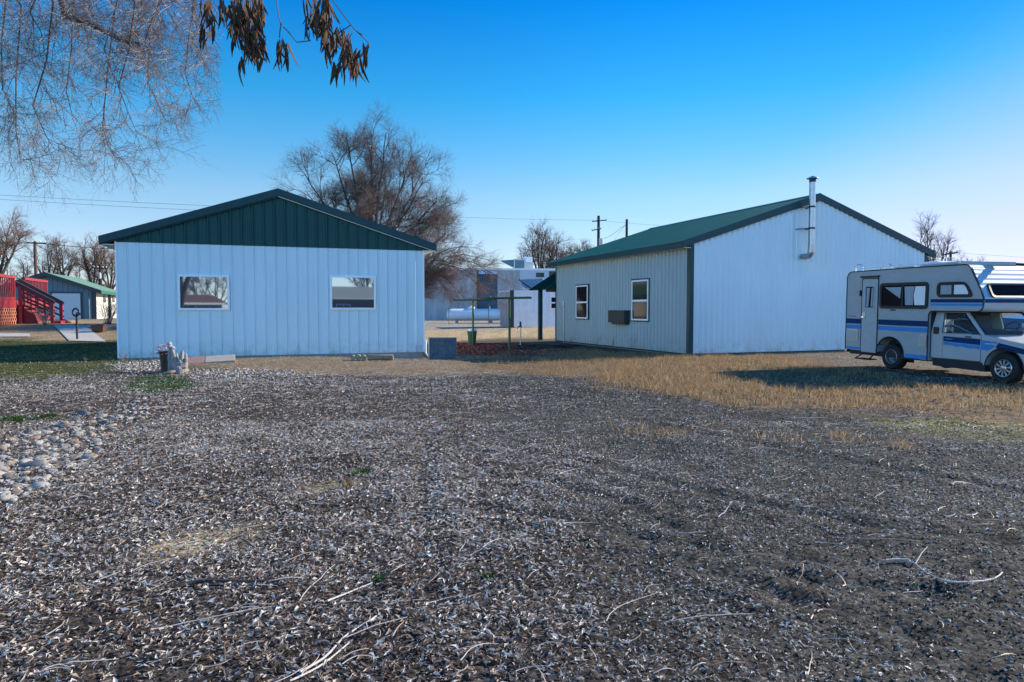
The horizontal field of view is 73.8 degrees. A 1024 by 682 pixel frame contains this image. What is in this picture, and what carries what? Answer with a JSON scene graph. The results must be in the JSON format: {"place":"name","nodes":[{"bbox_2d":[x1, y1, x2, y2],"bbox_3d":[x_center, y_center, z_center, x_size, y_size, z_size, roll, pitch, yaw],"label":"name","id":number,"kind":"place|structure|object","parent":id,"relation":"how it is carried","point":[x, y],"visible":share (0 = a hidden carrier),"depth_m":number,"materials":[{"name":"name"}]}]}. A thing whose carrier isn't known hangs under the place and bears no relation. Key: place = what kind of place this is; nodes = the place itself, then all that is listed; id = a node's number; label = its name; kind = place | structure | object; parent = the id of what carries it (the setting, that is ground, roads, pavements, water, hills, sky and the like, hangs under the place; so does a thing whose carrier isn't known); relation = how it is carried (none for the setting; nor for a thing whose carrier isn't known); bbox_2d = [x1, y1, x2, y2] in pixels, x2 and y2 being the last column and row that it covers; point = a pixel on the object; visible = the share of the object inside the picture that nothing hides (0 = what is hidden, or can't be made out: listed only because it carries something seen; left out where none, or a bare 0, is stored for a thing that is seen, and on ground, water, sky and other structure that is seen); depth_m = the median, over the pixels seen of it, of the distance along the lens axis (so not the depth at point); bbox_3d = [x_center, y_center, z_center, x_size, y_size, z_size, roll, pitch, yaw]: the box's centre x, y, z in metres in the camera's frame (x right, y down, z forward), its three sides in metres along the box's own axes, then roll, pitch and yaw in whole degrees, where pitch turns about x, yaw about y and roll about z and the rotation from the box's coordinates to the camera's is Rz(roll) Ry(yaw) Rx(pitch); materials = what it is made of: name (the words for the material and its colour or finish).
{"place":"outdoors","nodes":[
{"label":"outdoors","id":0,"kind":"place"},
{"bbox_2d":[0,333,29,336],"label":"path","id":1,"kind":"structure","parent":0,"point":[12,334],"depth_m":30.66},
{"bbox_2d":[0,338,138,379],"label":"lawn grass","id":2,"kind":"structure","parent":0,"point":[36,355],"depth_m":21.59,"materials":[{"name":"plant"}]},
{"bbox_2d":[54,325,104,340],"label":"path","id":3,"kind":"structure","parent":0,"point":[68,332],"depth_m":31.09,"materials":[{"name":"concrete"}]},
{"bbox_2d":[0,199,186,209],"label":"power line","id":4,"kind":"object","parent":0,"point":[88,204],"visible":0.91,"depth_m":93.23,"materials":[{"name":"grey metal"}]},
{"bbox_2d":[8,195,206,205],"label":"power line","id":5,"kind":"object","parent":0,"point":[116,201],"visible":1,"depth_m":94.20,"materials":[{"name":"grey metal"}]},
{"bbox_2d":[0,318,1023,681],"bbox_3d":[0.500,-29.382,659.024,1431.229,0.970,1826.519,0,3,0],"label":"ground","id":6,"kind":"structure","parent":0,"point":[50,332],"depth_m":4.84,"materials":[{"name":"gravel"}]},
{"bbox_2d":[0,445,6,450],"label":"river stone","id":7,"kind":"object","parent":6,"relation":"on","point":[4,448],"visible":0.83,"depth_m":7.60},
{"bbox_2d":[0,463,9,469],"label":"river stone","id":8,"kind":"object","parent":6,"relation":"on","point":[2,466],"visible":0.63,"depth_m":6.65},
{"bbox_2d":[0,490,10,495],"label":"river stone","id":9,"kind":"object","parent":6,"relation":"on","point":[5,492],"visible":0.49,"depth_m":5.72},
{"bbox_2d":[0,495,14,500],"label":"river stone","id":10,"kind":"object","parent":6,"relation":"on","point":[5,497],"visible":0.77,"depth_m":5.58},
{"bbox_2d":[3,479,13,484],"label":"river stone","id":11,"kind":"object","parent":6,"relation":"on","point":[10,482],"visible":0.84,"depth_m":6.12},
{"bbox_2d":[4,461,15,465],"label":"river stone","id":12,"kind":"object","parent":6,"relation":"on","point":[10,463],"visible":0.47,"depth_m":6.82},
{"bbox_2d":[2,474,19,478],"bbox_3d":[-4.605,1.259,6.295,0.086,0.045,0.175,-1,-18,39],"label":"river stone","id":13,"kind":"object","parent":6,"relation":"on","point":[7,475],"visible":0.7,"depth_m":6.25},
{"bbox_2d":[8,498,17,502],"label":"river stone","id":14,"kind":"object","parent":6,"relation":"on","point":[11,500],"visible":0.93,"depth_m":5.56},
{"bbox_2d":[10,483,24,488],"bbox_3d":[-4.346,1.288,5.997,0.109,0.063,0.132,4,8,-11],"label":"river stone","id":15,"kind":"object","parent":6,"relation":"on","point":[16,485],"visible":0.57,"depth_m":5.98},
{"bbox_2d":[0,205,38,280],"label":"bare tree","id":16,"kind":"object","parent":6,"relation":"on","point":[11,239],"visible":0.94,"depth_m":62.19,"materials":[{"name":"brown plant"}]},
{"bbox_2d":[5,251,38,282],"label":"bare tree","id":17,"kind":"object","parent":6,"relation":"on","point":[27,270],"visible":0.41,"depth_m":83.24,"materials":[{"name":"brown plant"}]},
{"bbox_2d":[16,476,29,481],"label":"river stone","id":18,"kind":"object","parent":6,"relation":"on","point":[24,479],"visible":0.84,"depth_m":6.24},
{"bbox_2d":[19,458,33,463],"bbox_3d":[-4.954,1.240,6.979,0.119,0.073,0.224,18,-13,-13],"label":"river stone","id":19,"kind":"object","parent":6,"relation":"on","point":[24,459],"visible":0.48,"depth_m":6.92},
{"bbox_2d":[13,460,44,470],"bbox_3d":[-4.735,1.233,6.705,0.291,0.095,0.163,-15,8,-8],"label":"river stone","id":20,"kind":"object","parent":6,"relation":"on","point":[35,463],"visible":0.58,"depth_m":6.66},
{"bbox_2d":[0,274,65,325],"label":"wooden deck","id":21,"kind":"structure","parent":6,"relation":"on","point":[20,310],"depth_m":37.30,"materials":[{"name":"red paint"}]},
{"bbox_2d":[26,435,40,440],"bbox_3d":[-5.777,1.184,8.233,0.122,0.050,0.198,10,24,9],"label":"river stone","id":22,"kind":"object","parent":6,"relation":"on","point":[35,436],"visible":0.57,"depth_m":8.23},
{"bbox_2d":[27,241,46,274],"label":"utility pole","id":23,"kind":"object","parent":6,"relation":"on","point":[34,243],"visible":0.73,"depth_m":77.51,"materials":[{"name":"brown wood"}]},
{"bbox_2d":[23,243,108,248],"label":"power line","id":24,"kind":"object","parent":23,"relation":"attached to","point":[74,246],"visible":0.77,"depth_m":80.25,"materials":[{"name":"grey metal"}]},
{"bbox_2d":[33,440,43,445],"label":"river stone","id":25,"kind":"object","parent":6,"relation":"on","point":[35,443],"visible":0.8,"depth_m":7.88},
{"bbox_2d":[30,481,49,489],"bbox_3d":[-4.174,1.280,6.045,0.214,0.068,0.134,1,0,29],"label":"river stone","id":26,"kind":"object","parent":6,"relation":"on","point":[42,483],"visible":0.66,"depth_m":6.00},
{"bbox_2d":[33,455,49,459],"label":"river stone","id":27,"kind":"object","parent":6,"relation":"on","point":[39,456],"visible":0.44,"depth_m":7.17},
{"bbox_2d":[35,474,50,481],"bbox_3d":[-4.276,1.266,6.221,0.126,0.054,0.147,6,26,41],"label":"river stone","id":28,"kind":"object","parent":6,"relation":"on","point":[47,476],"visible":0.59,"depth_m":6.21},
{"bbox_2d":[33,305,59,324],"bbox_3d":[-24.591,-1.359,35.897,1.178,1.072,1.296,0,3,0],"label":"bare shrub","id":29,"kind":"object","parent":6,"relation":"on","point":[44,322],"visible":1,"depth_m":35.84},
{"bbox_2d":[41,430,52,433],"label":"river stone","id":30,"kind":"object","parent":6,"relation":"on","point":[45,431],"visible":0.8,"depth_m":8.63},
{"bbox_2d":[40,465,55,469],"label":"river stone","id":31,"kind":"object","parent":6,"relation":"on","point":[48,467],"visible":0.57,"depth_m":6.64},
{"bbox_2d":[21,230,79,275],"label":"bare tree","id":32,"kind":"object","parent":6,"relation":"on","point":[47,266],"visible":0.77,"depth_m":85.00,"materials":[{"name":"brown plant"}]},
{"bbox_2d":[45,468,57,472],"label":"river stone","id":33,"kind":"object","parent":6,"relation":"on","point":[52,469],"visible":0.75,"depth_m":6.53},
{"bbox_2d":[46,436,58,440],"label":"river stone","id":34,"kind":"object","parent":6,"relation":"on","point":[53,437],"visible":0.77,"depth_m":8.13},
{"bbox_2d":[0,272,115,318],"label":"garage","id":35,"kind":"structure","parent":6,"relation":"on","point":[75,292],"depth_m":54.40,"materials":[{"name":"white"}]},
{"bbox_2d":[52,293,80,318],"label":"roll door","id":36,"kind":"structure","parent":35,"relation":"in","point":[71,300],"depth_m":54.22,"materials":[{"name":"grey"}]},
{"bbox_2d":[54,424,70,427],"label":"river stone","id":37,"kind":"object","parent":6,"relation":"on","point":[61,425],"visible":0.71,"depth_m":8.97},
{"bbox_2d":[44,235,83,275],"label":"bare tree","id":38,"kind":"object","parent":6,"relation":"on","point":[61,259],"visible":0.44,"depth_m":90.90,"materials":[{"name":"brown plant"}]},
{"bbox_2d":[60,444,70,448],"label":"river stone","id":39,"kind":"object","parent":6,"relation":"on","point":[63,446],"visible":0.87,"depth_m":7.73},
{"bbox_2d":[63,463,74,467],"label":"river stone","id":40,"kind":"object","parent":6,"relation":"on","point":[67,465],"visible":0.61,"depth_m":6.72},
{"bbox_2d":[67,438,78,443],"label":"river stone","id":41,"kind":"object","parent":6,"relation":"on","point":[72,440],"visible":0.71,"depth_m":7.99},
{"bbox_2d":[69,455,80,458],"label":"river stone","id":42,"kind":"object","parent":6,"relation":"on","point":[76,457],"visible":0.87,"depth_m":7.19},
{"bbox_2d":[70,417,80,421],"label":"river stone","id":43,"kind":"object","parent":6,"relation":"on","point":[74,419],"visible":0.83,"depth_m":9.54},
{"bbox_2d":[72,308,80,338],"bbox_3d":[-18.500,-0.694,29.006,0.390,1.441,0.090,0,3,0],"label":"hand pump post","id":44,"kind":"object","parent":6,"relation":"on","point":[77,314],"visible":0.97,"depth_m":28.96,"materials":[{"name":"black metal"}]},
{"bbox_2d":[74,431,85,435],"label":"river stone","id":45,"kind":"object","parent":6,"relation":"on","point":[79,433],"visible":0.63,"depth_m":8.52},
{"bbox_2d":[54,262,108,282],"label":"bare tree","id":46,"kind":"object","parent":6,"relation":"on","point":[76,274],"visible":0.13,"depth_m":107.96,"materials":[{"name":"brown plant"}]},
{"bbox_2d":[77,410,89,415],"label":"river stone","id":47,"kind":"object","parent":6,"relation":"on","point":[84,412],"visible":0.79,"depth_m":10.17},
{"bbox_2d":[80,454,98,459],"bbox_3d":[-4.453,1.225,7.198,0.174,0.063,0.130,2,-1,11],"label":"river stone","id":48,"kind":"object","parent":6,"relation":"on","point":[88,456],"visible":0.8,"depth_m":7.16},
{"bbox_2d":[65,232,114,287],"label":"bare tree","id":49,"kind":"object","parent":6,"relation":"on","point":[96,261],"visible":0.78,"depth_m":87.19,"materials":[{"name":"brown plant"}]},
{"bbox_2d":[86,431,95,437],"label":"river stone","id":50,"kind":"object","parent":6,"relation":"on","point":[88,433],"visible":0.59,"depth_m":8.41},
{"bbox_2d":[78,244,115,289],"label":"bare tree","id":51,"kind":"object","parent":6,"relation":"on","point":[112,274],"visible":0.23,"depth_m":97.01,"materials":[{"name":"brown plant"}]},
{"bbox_2d":[89,324,108,331],"bbox_3d":[-19.295,-0.600,31.917,0.620,0.335,0.580,0,3,-8],"label":"planter box","id":52,"kind":"object","parent":6,"relation":"on","point":[99,327],"visible":1,"depth_m":31.71,"materials":[{"name":"brown wood"}]},
{"bbox_2d":[94,265,106,285],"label":"utility pole","id":53,"kind":"object","parent":6,"relation":"on","point":[100,268],"visible":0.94,"depth_m":84.54,"materials":[{"name":"brown wood"}]},
{"bbox_2d":[97,420,108,425],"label":"river stone","id":54,"kind":"object","parent":6,"relation":"on","point":[103,422],"visible":0.7,"depth_m":9.25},
{"bbox_2d":[90,295,115,324],"bbox_3d":[-20.776,-1.641,34.986,1.885,1.791,1.640,-1,3,-14],"label":"bare shrub","id":55,"kind":"object","parent":6,"relation":"on","point":[109,315],"visible":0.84,"depth_m":35.00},
{"bbox_2d":[0,0,224,219],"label":"weeping tree","id":56,"kind":"object","parent":6,"relation":"on","point":[127,40],"visible":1,"depth_m":7.58,"materials":[{"name":"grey plant"}]},
{"bbox_2d":[155,345,168,371],"bbox_3d":[-8.771,0.425,17.184,0.393,0.695,0.408,0,3,0],"label":"flower pot","id":57,"kind":"object","parent":6,"relation":"on","point":[162,354],"visible":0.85,"depth_m":17.09,"materials":[{"name":"black metal"}]},
{"bbox_2d":[163,370,174,374],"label":"river stone","id":58,"kind":"object","parent":6,"relation":"on","point":[169,372],"visible":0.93,"depth_m":16.35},
{"bbox_2d":[6,360,334,441],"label":"pebbles","id":59,"kind":"object","parent":6,"relation":"on","point":[199,372],"visible":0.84,"depth_m":17.05,"materials":[{"name":"gravel"}]},
{"bbox_2d":[167,342,174,370],"bbox_3d":[-8.449,0.408,16.940,0.205,0.789,0.180,0,3,0],"label":"driftwood post","id":60,"kind":"object","parent":6,"relation":"on","point":[170,346],"visible":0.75,"depth_m":16.87,"materials":[{"name":"wood"}]},
{"bbox_2d":[171,349,188,373],"bbox_3d":[-8.170,0.520,16.800,0.413,0.636,0.410,0,3,0],"label":"driftwood stump","id":61,"kind":"object","parent":6,"relation":"on","point":[180,364],"visible":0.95,"depth_m":16.69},
{"bbox_2d":[188,356,205,363],"bbox_3d":[-9.265,0.594,20.168,0.620,0.100,0.850,-4,13,-24],"label":"paving slab","id":62,"kind":"object","parent":6,"relation":"on","point":[197,359],"depth_m":20.13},
{"bbox_2d":[205,354,234,362],"bbox_3d":[-8.698,0.570,20.360,0.820,0.130,0.800,-4,13,-22],"label":"paving slab","id":63,"kind":"object","parent":6,"relation":"on","point":[220,358],"depth_m":20.25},
{"bbox_2d":[181,579,279,587],"bbox_3d":[-1.590,1.361,3.862,0.540,0.038,0.053,0,3,-7],"label":"fallen stick","id":64,"kind":"object","parent":6,"relation":"on","point":[192,582],"visible":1,"depth_m":3.85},
{"bbox_2d":[0,373,496,585],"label":"ground cover","id":65,"kind":"object","parent":6,"relation":"on","point":[14,419],"visible":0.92,"depth_m":9.90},
{"bbox_2d":[98,188,435,359],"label":"metal building","id":66,"kind":"structure","parent":6,"relation":"on","point":[275,272],"depth_m":22.53,"materials":[{"name":"white"}]},
{"bbox_2d":[177,274,229,309],"bbox_3d":[-9.872,-1.555,21.872,1.524,1.138,0.078,-1,3,-20],"label":"window","id":67,"kind":"structure","parent":66,"relation":"in","point":[195,292],"depth_m":21.85,"materials":[{"name":"glass"}]},
{"bbox_2d":[330,275,375,309],"bbox_3d":[-5.455,-1.658,23.442,1.545,1.170,0.078,-1,3,-20],"label":"window","id":68,"kind":"structure","parent":66,"relation":"in","point":[346,292],"depth_m":23.42,"materials":[{"name":"glass"}]},
{"bbox_2d":[198,0,369,86],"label":"pod tree","id":69,"kind":"object","parent":6,"relation":"on","point":[240,16],"visible":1,"depth_m":3.54,"materials":[{"name":"brown plant"}]},
{"bbox_2d":[289,641,349,681],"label":"fallen stick","id":70,"kind":"object","parent":6,"relation":"on","point":[311,670],"visible":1,"depth_m":2.96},
{"bbox_2d":[327,582,372,601],"bbox_3d":[-0.892,1.385,3.780,0.011,0.020,0.328,2,3,35],"label":"fallen stick","id":71,"kind":"object","parent":6,"relation":"on","point":[333,598],"visible":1,"depth_m":3.73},
{"bbox_2d":[299,613,405,672],"bbox_3d":[-0.748,1.399,3.183,0.180,0.032,0.619,1,3,29],"label":"fallen stick","id":72,"kind":"object","parent":6,"relation":"on","point":[325,656],"visible":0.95,"depth_m":3.23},
{"bbox_2d":[264,97,469,270],"bbox_3d":[-9.071,-7.381,39.529,13.721,14.358,8.686,0,3,0],"label":"bare tree","id":73,"kind":"object","parent":6,"relation":"on","point":[364,197],"visible":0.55,"depth_m":39.29,"materials":[{"name":"brown plant"}]},
{"bbox_2d":[367,354,392,359],"bbox_3d":[-4.082,0.509,21.184,0.783,0.185,0.190,0,3,-4],"label":"fence log","id":74,"kind":"object","parent":6,"relation":"on","point":[381,357],"visible":1,"depth_m":21.11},
{"bbox_2d":[428,337,456,359],"bbox_3d":[-2.404,0.257,23.577,0.977,0.779,0.115,0,3,-3],"label":"utility box","id":75,"kind":"object","parent":6,"relation":"on","point":[441,348],"visible":0.86,"depth_m":23.57,"materials":[{"name":"metal"}]},
{"bbox_2d":[385,181,518,309],"bbox_3d":[-3.156,-4.404,37.512,7.521,8.585,4.441,0,3,0],"label":"bare tree","id":76,"kind":"object","parent":6,"relation":"on","point":[431,274],"visible":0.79,"depth_m":37.57,"materials":[{"name":"brown plant"}]},
{"bbox_2d":[446,306,499,322],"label":"propane tank","id":77,"kind":"object","parent":6,"relation":"on","point":[456,315],"visible":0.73,"depth_m":59.10,"materials":[{"name":"metal"}]},
{"bbox_2d":[454,298,492,345],"bbox_3d":[-1.648,-0.733,29.067,1.692,2.173,0.084,0,3,7],"label":"clothesline pole","id":78,"kind":"object","parent":6,"relation":"on","point":[472,300],"visible":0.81,"depth_m":29.02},
{"bbox_2d":[424,268,554,319],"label":"warehouse","id":79,"kind":"structure","parent":6,"relation":"on","point":[434,310],"depth_m":76.14,"materials":[{"name":"grey"}]},
{"bbox_2d":[479,274,496,308],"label":"roll door","id":80,"kind":"structure","parent":79,"relation":"in","point":[485,304],"depth_m":76.34,"materials":[{"name":"metal"}]},
{"bbox_2d":[501,259,524,267],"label":"roof cooler","id":81,"kind":"object","parent":79,"relation":"on","point":[516,263],"visible":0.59,"depth_m":78.62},
{"bbox_2d":[523,257,532,267],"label":"roof cooler","id":82,"kind":"object","parent":79,"relation":"on","point":[528,262],"visible":0.62,"depth_m":78.79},
{"bbox_2d":[536,273,543,276],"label":"window","id":83,"kind":"structure","parent":79,"relation":"in","point":[537,274],"depth_m":76.30,"materials":[{"name":"grey"}]},
{"bbox_2d":[457,342,561,356],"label":"bark mulch","id":84,"kind":"object","parent":6,"relation":"on","point":[479,348],"visible":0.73,"depth_m":26.68,"materials":[{"name":"wood"}]},
{"bbox_2d":[467,328,476,344],"bbox_3d":[-1.738,-0.193,29.709,0.460,0.730,0.460,0,3,0],"label":"rubbish bin","id":85,"kind":"object","parent":84,"relation":"on","point":[469,332],"visible":0.74,"depth_m":29.57,"materials":[{"name":"green"}]},
{"bbox_2d":[496,344,585,349],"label":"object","id":86,"kind":"object","parent":84,"relation":"on","point":[542,346],"visible":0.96,"depth_m":26.67,"materials":[{"name":"black rubber"}]},
{"bbox_2d":[487,296,531,354],"bbox_3d":[-0.097,-0.473,24.113,1.583,2.221,0.084,0,3,7],"label":"clothesline pole","id":87,"kind":"object","parent":6,"relation":"on","point":[509,323],"visible":0.91,"depth_m":24.07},
{"bbox_2d":[0,369,1023,681],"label":"fallen twigs","id":88,"kind":"object","parent":6,"relation":"on","point":[410,489],"visible":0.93,"depth_m":6.21,"materials":[{"name":"wood"}]},
{"bbox_2d":[0,350,1023,681],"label":"leaf litter","id":89,"kind":"object","parent":6,"relation":"on","point":[248,494],"visible":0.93,"depth_m":4.91,"materials":[{"name":"plant"}]},
{"bbox_2d":[517,321,521,344],"bbox_3d":[0.314,-0.262,29.001,0.222,1.131,0.092,-1,3,-22],"label":"yard hydrant","id":90,"kind":"object","parent":6,"relation":"on","point":[520,324],"visible":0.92,"depth_m":28.99,"materials":[{"name":"black metal"}]},
{"bbox_2d":[499,290,554,327],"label":"shipping container","id":91,"kind":"object","parent":6,"relation":"on","point":[524,312],"visible":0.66,"depth_m":46.55,"materials":[{"name":"grey"}]},
{"bbox_2d":[500,292,509,325],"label":"end door","id":92,"kind":"structure","parent":91,"relation":"in","point":[506,294],"depth_m":47.13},
{"bbox_2d":[550,296,554,308],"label":"window","id":93,"kind":"structure","parent":91,"relation":"in","point":[552,298],"depth_m":46.95,"materials":[{"name":"white plastic"}]},
{"bbox_2d":[515,213,576,267],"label":"bare tree","id":94,"kind":"object","parent":6,"relation":"on","point":[537,251],"visible":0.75,"depth_m":94.05,"materials":[{"name":"brown plant"}]},
{"bbox_2d":[533,237,576,267],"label":"bare tree","id":95,"kind":"object","parent":6,"relation":"on","point":[544,264],"visible":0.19,"depth_m":96.04,"materials":[{"name":"brown plant"}]},
{"bbox_2d":[563,238,593,255],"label":"bare tree","id":96,"kind":"object","parent":6,"relation":"on","point":[577,249],"visible":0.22,"depth_m":103.13,"materials":[{"name":"brown plant"}]},
{"bbox_2d":[592,216,606,245],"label":"utility pole","id":97,"kind":"object","parent":6,"relation":"on","point":[599,239],"visible":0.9,"depth_m":118.95,"materials":[{"name":"brown wood"}]},
{"bbox_2d":[467,217,659,225],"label":"power line","id":98,"kind":"object","parent":97,"relation":"attached to","point":[545,219],"visible":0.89,"depth_m":118.35,"materials":[{"name":"grey metal"}]},
{"bbox_2d":[625,219,627,236],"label":"utility pole","id":99,"kind":"object","parent":6,"relation":"on","point":[626,231],"visible":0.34,"depth_m":94.23,"materials":[{"name":"brown wood"}]},
{"bbox_2d":[529,176,935,355],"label":"metal shed","id":100,"kind":"structure","parent":6,"relation":"on","point":[770,278],"depth_m":24.45,"materials":[{"name":"metal"}]},
{"bbox_2d":[575,284,589,319],"bbox_3d":[3.097,-1.726,30.090,0.078,1.553,1.277,-1,3,-20],"label":"window","id":101,"kind":"structure","parent":100,"relation":"in","point":[582,291],"depth_m":29.99,"materials":[{"name":"white plastic"}]},
{"bbox_2d":[631,278,649,321],"bbox_3d":[4.800,-1.531,25.530,0.078,1.607,1.299,-1,3,-20],"label":"window","id":102,"kind":"structure","parent":100,"relation":"in","point":[640,288],"depth_m":25.46,"materials":[{"name":"glass"}]},
{"bbox_2d":[845,261,1023,383],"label":"camper van","id":103,"kind":"object","parent":6,"relation":"on","point":[967,315],"visible":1,"depth_m":15.64,"materials":[{"name":"metal"}]},
{"bbox_2d":[909,209,959,261],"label":"bare tree","id":104,"kind":"object","parent":6,"relation":"on","point":[931,234],"visible":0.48,"depth_m":72.20,"materials":[{"name":"brown plant"}]},
{"bbox_2d":[885,546,1002,582],"bbox_3d":[2.601,1.356,4.105,0.504,0.046,0.487,-1,3,-27],"label":"fallen stick","id":105,"kind":"object","parent":6,"relation":"on","point":[920,568],"visible":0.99,"depth_m":3.98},
{"bbox_2d":[941,251,957,260],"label":"utility pole","id":106,"kind":"object","parent":6,"relation":"on","point":[949,257],"visible":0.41,"depth_m":79.37,"materials":[{"name":"brown wood"}]},
{"bbox_2d":[947,251,983,260],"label":"bare tree","id":107,"kind":"object","parent":6,"relation":"on","point":[967,259],"visible":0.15,"depth_m":75.38,"materials":[{"name":"brown plant"}]},
{"bbox_2d":[0,0,1023,289],"label":"sky","id":108,"kind":"structure","parent":0,"point":[653,113],"materials":[{"name":"blue"}]},
{"bbox_2d":[519,278,545,290],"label":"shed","id":109,"kind":"structure","parent":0,"point":[526,284],"depth_m":60.73,"materials":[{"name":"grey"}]},
{"bbox_2d":[337,346,1023,488],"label":"dry grass","id":110,"kind":"structure","parent":0,"point":[683,357],"depth_m":13.90,"materials":[{"name":"plant"}]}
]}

